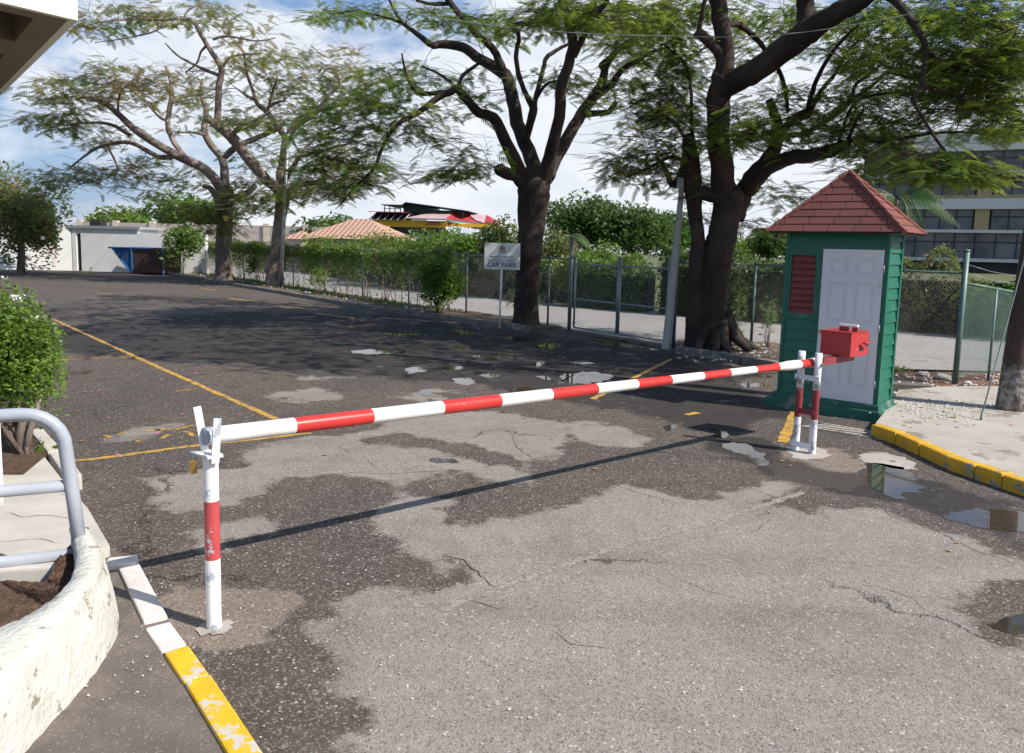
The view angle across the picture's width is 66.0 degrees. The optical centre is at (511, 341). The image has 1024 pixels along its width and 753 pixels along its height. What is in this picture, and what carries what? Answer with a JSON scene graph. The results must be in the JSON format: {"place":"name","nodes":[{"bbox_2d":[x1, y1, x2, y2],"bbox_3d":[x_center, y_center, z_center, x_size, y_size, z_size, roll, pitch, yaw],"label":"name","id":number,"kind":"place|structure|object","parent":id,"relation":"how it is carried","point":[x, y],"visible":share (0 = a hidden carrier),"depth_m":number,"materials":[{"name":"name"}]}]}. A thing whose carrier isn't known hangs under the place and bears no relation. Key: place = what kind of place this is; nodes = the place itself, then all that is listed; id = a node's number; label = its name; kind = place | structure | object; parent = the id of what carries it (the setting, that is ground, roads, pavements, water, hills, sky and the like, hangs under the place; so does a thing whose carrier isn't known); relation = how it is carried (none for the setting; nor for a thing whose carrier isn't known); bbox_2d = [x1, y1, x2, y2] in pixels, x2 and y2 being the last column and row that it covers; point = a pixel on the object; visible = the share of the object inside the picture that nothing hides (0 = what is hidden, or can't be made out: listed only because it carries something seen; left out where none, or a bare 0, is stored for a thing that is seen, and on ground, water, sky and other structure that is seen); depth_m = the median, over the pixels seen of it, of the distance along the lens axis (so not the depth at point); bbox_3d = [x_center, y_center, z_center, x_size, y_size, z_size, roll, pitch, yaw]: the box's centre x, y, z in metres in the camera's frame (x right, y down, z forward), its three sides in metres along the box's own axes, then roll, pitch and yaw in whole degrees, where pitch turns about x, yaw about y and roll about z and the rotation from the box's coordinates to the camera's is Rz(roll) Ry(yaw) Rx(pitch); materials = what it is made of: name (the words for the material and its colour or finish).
{"place":"outdoors","nodes":[
{"label":"outdoors","id":0,"kind":"place"},
{"bbox_2d":[0,0,77,94],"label":"building canopy","id":1,"kind":"object","parent":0,"point":[32,32],"visible":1,"depth_m":5.54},
{"bbox_2d":[0,457,109,557],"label":"concrete path","id":2,"kind":"structure","parent":0,"point":[32,530],"depth_m":5.42,"materials":[{"name":"concrete"}]},
{"bbox_2d":[25,547,224,752],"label":"asphalt footway","id":3,"kind":"structure","parent":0,"point":[164,714],"depth_m":3.39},
{"bbox_2d":[0,524,118,752],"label":"planter","id":4,"kind":"object","parent":3,"relation":"on","point":[59,619],"visible":0.98,"depth_m":3.53,"materials":[{"name":"paint"}]},
{"bbox_2d":[0,408,85,567],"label":"handrail","id":5,"kind":"object","parent":4,"relation":"on","point":[68,484],"visible":0.88,"depth_m":4.36,"materials":[{"name":"metal"}]},
{"bbox_2d":[368,202,498,246],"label":"yellow building","id":6,"kind":"structure","parent":0,"point":[414,216],"depth_m":79.54,"materials":[{"name":"clear paint"}]},
{"bbox_2d":[369,212,426,220],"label":"window","id":7,"kind":"structure","parent":6,"relation":"in","point":[378,215],"depth_m":79.49,"materials":[{"name":"black glass"}]},
{"bbox_2d":[0,256,1023,752],"bbox_3d":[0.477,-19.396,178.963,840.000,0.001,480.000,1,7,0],"label":"asphalt ground","id":8,"kind":"structure","parent":0,"point":[786,610],"depth_m":5.46,"materials":[{"name":"asphalt"}]},
{"bbox_2d":[1,431,46,474],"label":"bed soil","id":9,"kind":"structure","parent":8,"relation":"on","point":[17,464],"depth_m":6.81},
{"bbox_2d":[0,276,71,453],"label":"leafy bush","id":10,"kind":"object","parent":9,"relation":"on","point":[23,350],"visible":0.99,"depth_m":6.91,"materials":[{"name":"green plant"}]},
{"bbox_2d":[0,160,79,272],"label":"scrub tree","id":11,"kind":"object","parent":8,"relation":"on","point":[26,225],"visible":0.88,"depth_m":41.19,"materials":[{"name":"green plant"}]},
{"bbox_2d":[33,428,82,489],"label":"kerb","id":12,"kind":"structure","parent":8,"relation":"on","point":[40,437],"depth_m":7.05,"materials":[{"name":"concrete"}]},
{"bbox_2d":[0,224,208,273],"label":"boundary wall","id":13,"kind":"structure","parent":8,"relation":"on","point":[199,263],"depth_m":46.01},
{"bbox_2d":[65,220,164,271],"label":"gatehouse","id":14,"kind":"object","parent":8,"relation":"on","point":[92,243],"visible":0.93,"depth_m":46.30,"materials":[{"name":"paint"}]},
{"bbox_2d":[106,555,138,570],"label":"kerb","id":15,"kind":"structure","parent":8,"relation":"on","point":[113,563],"depth_m":4.84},
{"bbox_2d":[118,562,167,624],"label":"kerb","id":16,"kind":"structure","parent":8,"relation":"on","point":[147,604],"depth_m":4.44,"materials":[{"name":"concrete"}]},
{"bbox_2d":[108,247,181,274],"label":"skip container","id":17,"kind":"object","parent":8,"relation":"on","point":[141,259],"visible":0.81,"depth_m":43.83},
{"bbox_2d":[47,316,280,419],"bbox_3d":[-7.248,0.142,14.512,0.127,0.001,14.234,-4,9,-39],"label":"parking line","id":18,"kind":"object","parent":8,"relation":"on","point":[261,412],"visible":0.97,"depth_m":11.59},
{"bbox_2d":[146,622,185,652],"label":"kerb","id":19,"kind":"structure","parent":8,"relation":"on","point":[165,637],"depth_m":3.99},
{"bbox_2d":[75,432,311,461],"bbox_3d":[-3.217,1.048,7.788,2.534,0.001,0.136,-3,8,-35],"label":"parking line","id":20,"kind":"object","parent":8,"relation":"on","point":[135,453],"visible":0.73,"depth_m":7.71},
{"bbox_2d":[188,406,234,635],"bbox_3d":[-1.568,0.946,4.110,0.204,1.206,0.189,1,7,0],"label":"barrier post","id":21,"kind":"object","parent":8,"relation":"on","point":[215,624],"visible":0.97,"depth_m":4.10,"materials":[{"name":"metal"}]},
{"bbox_2d":[202,323,872,445],"bbox_3d":[1.040,0.214,6.406,7.041,0.437,0.381,-4,9,-39],"label":"boom barrier","id":22,"kind":"object","parent":21,"relation":"on","point":[842,343],"visible":0.91,"depth_m":5.41,"materials":[{"name":"metal"}]},
{"bbox_2d":[165,646,261,752],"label":"kerb","id":23,"kind":"structure","parent":8,"relation":"on","point":[231,733],"depth_m":3.42,"materials":[{"name":"concrete"}]},
{"bbox_2d":[76,220,389,266],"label":"boundary wall","id":24,"kind":"structure","parent":8,"relation":"on","point":[260,236],"depth_m":59.33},
{"bbox_2d":[278,134,289,286],"bbox_3d":[-9.815,-5.555,33.903,0.574,6.585,0.200,1,7,0],"label":"metal pole","id":25,"kind":"object","parent":8,"relation":"on","point":[281,263],"visible":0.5,"depth_m":33.95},
{"bbox_2d":[130,272,530,331],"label":"kerb","id":26,"kind":"structure","parent":8,"relation":"on","point":[520,327],"depth_m":24.19,"materials":[{"name":"concrete"}]},
{"bbox_2d":[184,273,562,329],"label":"verge soil","id":27,"kind":"structure","parent":8,"relation":"on","point":[472,314],"depth_m":25.61,"materials":[{"name":"soil"}]},
{"bbox_2d":[0,43,274,280],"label":"shade tree","id":28,"kind":"object","parent":27,"relation":"on","point":[225,223],"visible":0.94,"depth_m":37.31,"materials":[{"name":"green plant"}]},
{"bbox_2d":[156,222,208,274],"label":"roadside shrub","id":29,"kind":"object","parent":27,"relation":"on","point":[183,241],"visible":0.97,"depth_m":43.06,"materials":[{"name":"green plant"}]},
{"bbox_2d":[66,0,420,285],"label":"shade tree","id":30,"kind":"object","parent":27,"relation":"on","point":[239,146],"visible":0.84,"depth_m":33.37,"materials":[{"name":"green plant"}]},
{"bbox_2d":[308,266,333,294],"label":"roadside shrub","id":31,"kind":"object","parent":27,"relation":"on","point":[318,276],"visible":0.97,"depth_m":29.86,"materials":[{"name":"green plant"}]},
{"bbox_2d":[208,243,465,311],"bbox_3d":[-9.781,-3.338,35.196,0.068,1.865,28.902,-4,8,-36],"label":"chain link fence","id":32,"kind":"object","parent":27,"relation":"on","point":[362,283],"visible":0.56,"depth_m":29.94,"materials":[{"name":"metal"}]},
{"bbox_2d":[208,239,457,309],"bbox_3d":[-9.968,-3.519,35.563,0.980,2.138,28.202,-3,8,-35],"label":"creeper hedge","id":33,"kind":"object","parent":32,"relation":"attached to","point":[305,252],"visible":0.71,"depth_m":30.66,"materials":[{"name":"green plant"}]},
{"bbox_2d":[411,251,470,313],"bbox_3d":[-2.096,-1.685,22.972,1.781,1.886,1.870,1,7,0],"label":"roadside shrub","id":34,"kind":"object","parent":27,"relation":"on","point":[439,277],"visible":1,"depth_m":22.58,"materials":[{"name":"green plant"}]},
{"bbox_2d":[225,0,710,324],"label":"shade tree","id":35,"kind":"object","parent":27,"relation":"on","point":[533,179],"visible":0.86,"depth_m":18.98,"materials":[{"name":"green plant"}]},
{"bbox_2d":[30,271,955,453],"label":"weeds","id":36,"kind":"object","parent":27,"relation":"on","point":[40,448],"visible":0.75,"depth_m":28.05,"materials":[{"name":"green plant"}]},
{"bbox_2d":[465,236,573,330],"bbox_3d":[0.049,-1.694,21.535,0.114,2.335,4.990,-3,8,-35],"label":"chain link fence","id":37,"kind":"object","parent":27,"relation":"on","point":[569,292],"visible":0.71,"depth_m":20.35,"materials":[{"name":"metal"}]},
{"bbox_2d":[484,243,519,327],"bbox_3d":[-0.264,-1.398,19.873,0.900,2.129,0.079,2,7,3],"label":"car park sign","id":38,"kind":"object","parent":8,"relation":"on","point":[502,256],"visible":1,"depth_m":19.75,"materials":[{"name":"metal"}]},
{"bbox_2d":[86,444,1007,737],"bbox_3d":[0.571,1.346,5.902,9.755,0.038,5.339,1,7,0],"label":"gravel grit","id":39,"kind":"object","parent":8,"relation":"on","point":[438,702],"visible":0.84,"depth_m":3.81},
{"bbox_2d":[559,371,612,383],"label":"puddle","id":40,"kind":"object","parent":8,"relation":"on","point":[582,377],"visible":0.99,"depth_m":12.58,"materials":[{"name":"liquid"}]},
{"bbox_2d":[573,255,619,333],"bbox_3d":[1.996,-1.131,18.824,0.053,1.800,1.595,-3,8,-35],"label":"gate leaf","id":41,"kind":"object","parent":8,"relation":"on","point":[591,300],"visible":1,"depth_m":18.81,"materials":[{"name":"metal"}]},
{"bbox_2d":[194,273,1022,422],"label":"rubble","id":42,"kind":"object","parent":8,"relation":"on","point":[896,375],"visible":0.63,"depth_m":12.73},
{"bbox_2d":[437,491,804,611],"bbox_3d":[1.038,1.410,5.655,3.779,0.001,0.161,-4,9,-39],"label":"paving joint","id":43,"kind":"object","parent":8,"relation":"on","point":[511,583],"visible":1,"depth_m":5.36,"materials":[{"name":"asphalt"}]},
{"bbox_2d":[586,336,661,349],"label":"puddle","id":44,"kind":"object","parent":8,"relation":"on","point":[619,343],"visible":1,"depth_m":17.20,"materials":[{"name":"liquid"}]},
{"bbox_2d":[617,257,670,340],"bbox_3d":[2.913,-0.955,17.540,0.053,1.800,1.570,-3,8,-35],"label":"gate leaf","id":45,"kind":"object","parent":8,"relation":"on","point":[632,304],"visible":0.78,"depth_m":17.61,"materials":[{"name":"metal"}]},
{"bbox_2d":[662,177,683,349],"bbox_3d":[3.367,-1.584,16.291,0.379,3.538,0.200,1,7,0],"label":"light pole","id":46,"kind":"object","parent":8,"relation":"on","point":[668,325],"visible":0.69,"depth_m":16.26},
{"bbox_2d":[671,238,754,346],"bbox_3d":[4.275,-1.009,16.696,1.704,2.335,0.108,2,7,3],"label":"chain link fence","id":47,"kind":"object","parent":8,"relation":"on","point":[674,334],"visible":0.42,"depth_m":16.71,"materials":[{"name":"metal"}]},
{"bbox_2d":[675,346,778,365],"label":"kerb","id":48,"kind":"structure","parent":8,"relation":"on","point":[732,358],"depth_m":14.83,"materials":[{"name":"concrete"}]},
{"bbox_2d":[719,442,769,465],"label":"puddle","id":49,"kind":"object","parent":8,"relation":"on","point":[753,455],"visible":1,"depth_m":8.14,"materials":[{"name":"liquid"}]},
{"bbox_2d":[777,410,793,442],"bbox_3d":[3.328,1.009,9.453,0.138,0.001,1.907,4,7,24],"label":"parking line","id":50,"kind":"object","parent":8,"relation":"on","point":[786,432],"visible":0.75,"depth_m":9.17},
{"bbox_2d":[785,447,830,459],"bbox_3d":[3.055,1.159,8.153,0.594,0.001,0.446,-2,8,-24],"label":"concrete patch","id":51,"kind":"object","parent":8,"relation":"on","point":[804,454],"visible":0.83,"depth_m":8.11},
{"bbox_2d":[790,351,823,453],"bbox_3d":[3.055,0.644,8.150,0.078,1.069,0.290,-4,9,-41],"label":"pivot stand","id":52,"kind":"object","parent":51,"relation":"on","point":[799,410],"visible":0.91,"depth_m":8.12,"materials":[{"name":"white metal"}]},
{"bbox_2d":[801,422,883,440],"bbox_3d":[3.926,1.048,9.232,0.970,0.013,0.380,7,9,40],"label":"drain grate","id":53,"kind":"object","parent":8,"relation":"on","point":[859,432],"visible":0.67,"depth_m":9.23,"materials":[{"name":"metal"}]},
{"bbox_2d":[765,170,927,421],"bbox_3d":[4.288,-0.623,10.281,1.718,3.158,1.093,7,9,39],"label":"guard booth","id":54,"kind":"object","parent":8,"relation":"on","point":[847,232],"visible":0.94,"depth_m":9.99,"materials":[{"name":"green wood"}]},
{"bbox_2d":[785,243,820,319],"bbox_3d":[3.800,-0.783,10.283,0.395,0.990,0.040,7,9,39],"label":"window frame","id":55,"kind":"structure","parent":54,"relation":"in","point":[803,270],"depth_m":10.28,"materials":[{"name":"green wood"}]},
{"bbox_2d":[816,249,884,403],"bbox_3d":[4.236,-0.191,9.924,0.745,1.913,0.106,7,9,39],"label":"door","id":56,"kind":"structure","parent":54,"relation":"in","point":[852,279],"depth_m":9.90,"materials":[{"name":"wood"}]},
{"bbox_2d":[750,249,970,383],"bbox_3d":[6.173,-0.645,14.678,0.106,2.185,4.649,-2,8,-28],"label":"chain link fence","id":57,"kind":"object","parent":8,"relation":"on","point":[961,312],"visible":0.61,"depth_m":13.11,"materials":[{"name":"metal"}]},
{"bbox_2d":[858,451,918,469],"bbox_3d":[3.777,1.200,7.958,0.541,0.001,0.694,1,7,0],"label":"concrete patch","id":58,"kind":"object","parent":8,"relation":"on","point":[890,460],"visible":1,"depth_m":7.95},
{"bbox_2d":[858,463,935,499],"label":"puddle","id":59,"kind":"object","parent":8,"relation":"on","point":[892,482],"visible":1,"depth_m":7.23,"materials":[{"name":"liquid"}]},
{"bbox_2d":[892,382,932,391],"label":"kerb","id":60,"kind":"structure","parent":8,"relation":"on","point":[897,386],"depth_m":11.95,"materials":[{"name":"concrete"}]},
{"bbox_2d":[871,424,1023,495],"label":"kerb","id":61,"kind":"structure","parent":8,"relation":"on","point":[981,472],"depth_m":7.64,"materials":[{"name":"concrete"}]},
{"bbox_2d":[940,508,1023,531],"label":"puddle","id":62,"kind":"object","parent":8,"relation":"on","point":[1001,519],"visible":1,"depth_m":6.24,"materials":[{"name":"liquid"}]},
{"bbox_2d":[988,613,1023,635],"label":"puddle","id":63,"kind":"object","parent":8,"relation":"on","point":[1014,625],"visible":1,"depth_m":4.44,"materials":[{"name":"liquid"}]},
{"bbox_2d":[0,0,1023,256],"label":"sky","id":64,"kind":"structure","parent":0,"point":[500,199],"materials":[{"name":"blue"}]},
{"bbox_2d":[209,266,1005,370],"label":"service road","id":65,"kind":"structure","parent":0,"point":[680,328],"depth_m":21.15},
{"bbox_2d":[72,204,158,223],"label":"distant tree","id":66,"kind":"object","parent":65,"relation":"on","point":[123,215],"visible":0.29,"depth_m":77.60,"materials":[{"name":"green plant"}]},
{"bbox_2d":[138,188,241,224],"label":"distant tree","id":67,"kind":"object","parent":65,"relation":"on","point":[155,214],"visible":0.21,"depth_m":72.32,"materials":[{"name":"green plant"}]},
{"bbox_2d":[475,214,517,298],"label":"garden shrub","id":68,"kind":"object","parent":65,"relation":"on","point":[498,233],"visible":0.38,"depth_m":30.51,"materials":[{"name":"green plant"}]},
{"bbox_2d":[545,254,586,304],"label":"garden shrub","id":69,"kind":"object","parent":65,"relation":"on","point":[560,275],"visible":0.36,"depth_m":28.32,"materials":[{"name":"green plant"}]},
{"bbox_2d":[564,249,659,311],"bbox_3d":[3.430,-2.109,27.112,3.288,2.089,1.646,7,9,37],"label":"clipped hedge","id":70,"kind":"object","parent":65,"relation":"on","point":[582,255],"visible":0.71,"depth_m":26.69,"materials":[{"name":"green plant"}]},
{"bbox_2d":[654,245,784,322],"bbox_3d":[7.328,-1.756,24.071,6.062,2.300,1.807,7,9,38],"label":"clipped hedge","id":71,"kind":"object","parent":65,"relation":"on","point":[740,255],"visible":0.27,"depth_m":23.78,"materials":[{"name":"green plant"}]},
{"bbox_2d":[949,281,1014,338],"bbox_3d":[12.362,-0.819,20.033,2.121,1.577,2.069,1,7,0],"label":"clipped hedge","id":72,"kind":"object","parent":65,"relation":"on","point":[1010,286],"visible":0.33,"depth_m":20.06,"materials":[{"name":"green plant"}]},
{"bbox_2d":[328,253,1015,335],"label":"grass ground","id":73,"kind":"structure","parent":0,"point":[1005,278],"depth_m":83.11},
{"bbox_2d":[291,215,332,233],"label":"distant tree","id":74,"kind":"object","parent":73,"relation":"on","point":[314,223],"visible":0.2,"depth_m":58.78,"materials":[{"name":"green plant"}]},
{"bbox_2d":[311,211,352,226],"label":"distant tree","id":75,"kind":"object","parent":73,"relation":"on","point":[336,220],"visible":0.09,"depth_m":70.67,"materials":[{"name":"green plant"}]},
{"bbox_2d":[285,219,415,271],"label":"clay roof house","id":76,"kind":"structure","parent":73,"relation":"on","point":[357,227],"depth_m":54.13,"materials":[{"name":"tile"}]},
{"bbox_2d":[357,229,417,285],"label":"garden shrub","id":77,"kind":"object","parent":73,"relation":"on","point":[393,243],"visible":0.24,"depth_m":37.01,"materials":[{"name":"green plant"}]},
{"bbox_2d":[267,233,578,302],"bbox_3d":[-8.475,-4.948,45.450,2.498,2.863,39.038,-3,8,-32],"label":"wild hedge","id":78,"kind":"object","parent":73,"relation":"on","point":[512,285],"visible":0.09,"depth_m":32.99,"materials":[{"name":"green plant"}]},
{"bbox_2d":[397,228,464,281],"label":"garden shrub","id":79,"kind":"object","parent":73,"relation":"on","point":[420,244],"visible":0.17,"depth_m":34.86,"materials":[{"name":"green plant"}]},
{"bbox_2d":[424,227,486,291],"bbox_3d":[-1.838,-3.469,33.783,3.935,2.863,3.440,1,7,0],"label":"garden shrub","id":80,"kind":"object","parent":73,"relation":"on","point":[470,243],"visible":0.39,"depth_m":33.19,"materials":[{"name":"green plant"}]},
{"bbox_2d":[540,229,580,265],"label":"garden shrub","id":81,"kind":"object","parent":73,"relation":"on","point":[555,249],"visible":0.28,"depth_m":30.45,"materials":[{"name":"green plant"}]},
{"bbox_2d":[545,234,591,249],"bbox_3d":[2.867,-4.023,39.732,2.689,2.772,2.767,7,9,39],"label":"palm tree","id":82,"kind":"object","parent":73,"relation":"on","point":[580,238],"visible":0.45,"depth_m":39.43,"materials":[{"name":"green plant"}]},
{"bbox_2d":[543,187,630,266],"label":"distant tree","id":83,"kind":"object","parent":73,"relation":"on","point":[565,218],"visible":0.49,"depth_m":60.02,"materials":[{"name":"green plant"}]},
{"bbox_2d":[581,239,628,274],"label":"garden shrub","id":84,"kind":"object","parent":73,"relation":"on","point":[607,254],"visible":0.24,"depth_m":29.13,"materials":[{"name":"green plant"}]},
{"bbox_2d":[578,200,683,274],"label":"distant tree","id":85,"kind":"object","parent":73,"relation":"on","point":[639,230],"visible":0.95,"depth_m":57.83,"materials":[{"name":"green plant"}]},
{"bbox_2d":[633,209,690,267],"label":"distant tree","id":86,"kind":"object","parent":73,"relation":"on","point":[685,239],"visible":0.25,"depth_m":64.54,"materials":[{"name":"green plant"}]},
{"bbox_2d":[735,235,770,269],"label":"distant tree","id":87,"kind":"object","parent":73,"relation":"on","point":[741,243],"visible":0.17,"depth_m":92.11,"materials":[{"name":"green plant"}]},
{"bbox_2d":[746,231,786,271],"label":"distant tree","id":88,"kind":"object","parent":73,"relation":"on","point":[767,247],"visible":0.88,"depth_m":73.37,"materials":[{"name":"green plant"}]},
{"bbox_2d":[874,186,959,228],"bbox_3d":[12.898,-3.028,26.794,3.718,4.366,3.997,1,7,0],"label":"palm tree","id":89,"kind":"object","parent":73,"relation":"on","point":[928,197],"visible":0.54,"depth_m":26.03,"materials":[{"name":"green plant"}]},
{"bbox_2d":[897,243,1015,336],"bbox_3d":[16.204,-1.041,18.652,15.581,2.620,2.341,6,8,35],"label":"wild hedge","id":90,"kind":"object","parent":73,"relation":"on","point":[941,249],"visible":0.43,"depth_m":21.30,"materials":[{"name":"green plant"}]},
{"bbox_2d":[674,340,779,360],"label":"verge soil","id":91,"kind":"structure","parent":0,"point":[767,355],"depth_m":16.07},
{"bbox_2d":[727,261,753,332],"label":"climbing vine","id":92,"kind":"object","parent":91,"relation":"on","point":[738,299],"visible":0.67,"depth_m":17.27,"materials":[{"name":"green plant"}]},
{"bbox_2d":[758,296,781,347],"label":"roadside shrub","id":93,"kind":"object","parent":91,"relation":"on","point":[768,321],"visible":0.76,"depth_m":16.72,"materials":[{"name":"green plant"}]},
{"bbox_2d":[565,0,1023,352],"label":"shade tree","id":94,"kind":"object","parent":91,"relation":"on","point":[996,61],"visible":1,"depth_m":14.65,"materials":[{"name":"green plant"}]},
{"bbox_2d":[336,0,972,37],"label":"overhead cable","id":95,"kind":"object","parent":94,"relation":"attached to","point":[646,35],"visible":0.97,"depth_m":11.53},
{"bbox_2d":[859,128,1023,273],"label":"office building","id":96,"kind":"structure","parent":0,"point":[988,232],"depth_m":106.61,"materials":[{"name":"grey concrete"}]},
{"bbox_2d":[866,178,975,195],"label":"window","id":97,"kind":"structure","parent":96,"relation":"in","point":[937,190],"depth_m":110.39,"materials":[{"name":"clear glass"}]},
{"bbox_2d":[904,210,973,229],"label":"window","id":98,"kind":"structure","parent":96,"relation":"in","point":[964,218],"depth_m":109.03,"materials":[{"name":"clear glass"}]},
{"bbox_2d":[864,150,1023,172],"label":"window","id":99,"kind":"structure","parent":96,"relation":"in","point":[1016,153],"depth_m":104.35,"materials":[{"name":"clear glass"}]},
{"bbox_2d":[904,233,1022,258],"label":"window","id":100,"kind":"structure","parent":96,"relation":"in","point":[981,245],"depth_m":107.10,"materials":[{"name":"grey glass"}]},
{"bbox_2d":[989,210,1023,229],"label":"window","id":101,"kind":"structure","parent":96,"relation":"in","point":[999,219],"depth_m":105.31,"materials":[{"name":"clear glass"}]},
{"bbox_2d":[993,176,1023,194],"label":"window","id":102,"kind":"structure","parent":96,"relation":"in","point":[1013,190],"depth_m":104.52,"materials":[{"name":"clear glass"}]},
{"bbox_2d":[894,369,1000,386],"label":"red soil verge","id":103,"kind":"structure","parent":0,"point":[936,382],"depth_m":13.50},
{"bbox_2d":[959,265,1014,380],"bbox_3d":[7.932,-0.292,13.075,1.603,1.954,0.042,-2,8,-28],"label":"fence","id":104,"kind":"object","parent":103,"relation":"on","point":[993,325],"visible":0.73,"depth_m":13.04,"materials":[{"name":"green metal"}]},
{"bbox_2d":[875,386,1023,476],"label":"concrete pavement","id":105,"kind":"structure","parent":0,"point":[997,440],"depth_m":9.18,"materials":[{"name":"concrete"}]},
{"bbox_2d":[979,258,1023,419],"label":"guy rod","id":106,"kind":"object","parent":105,"relation":"attached to","point":[982,414],"visible":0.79,"depth_m":9.72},
{"bbox_2d":[994,229,1023,411],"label":"trunk","id":107,"kind":"object","parent":105,"relation":"on","point":[1010,395],"visible":0.97,"depth_m":10.01,"materials":[{"name":"brown wood"}]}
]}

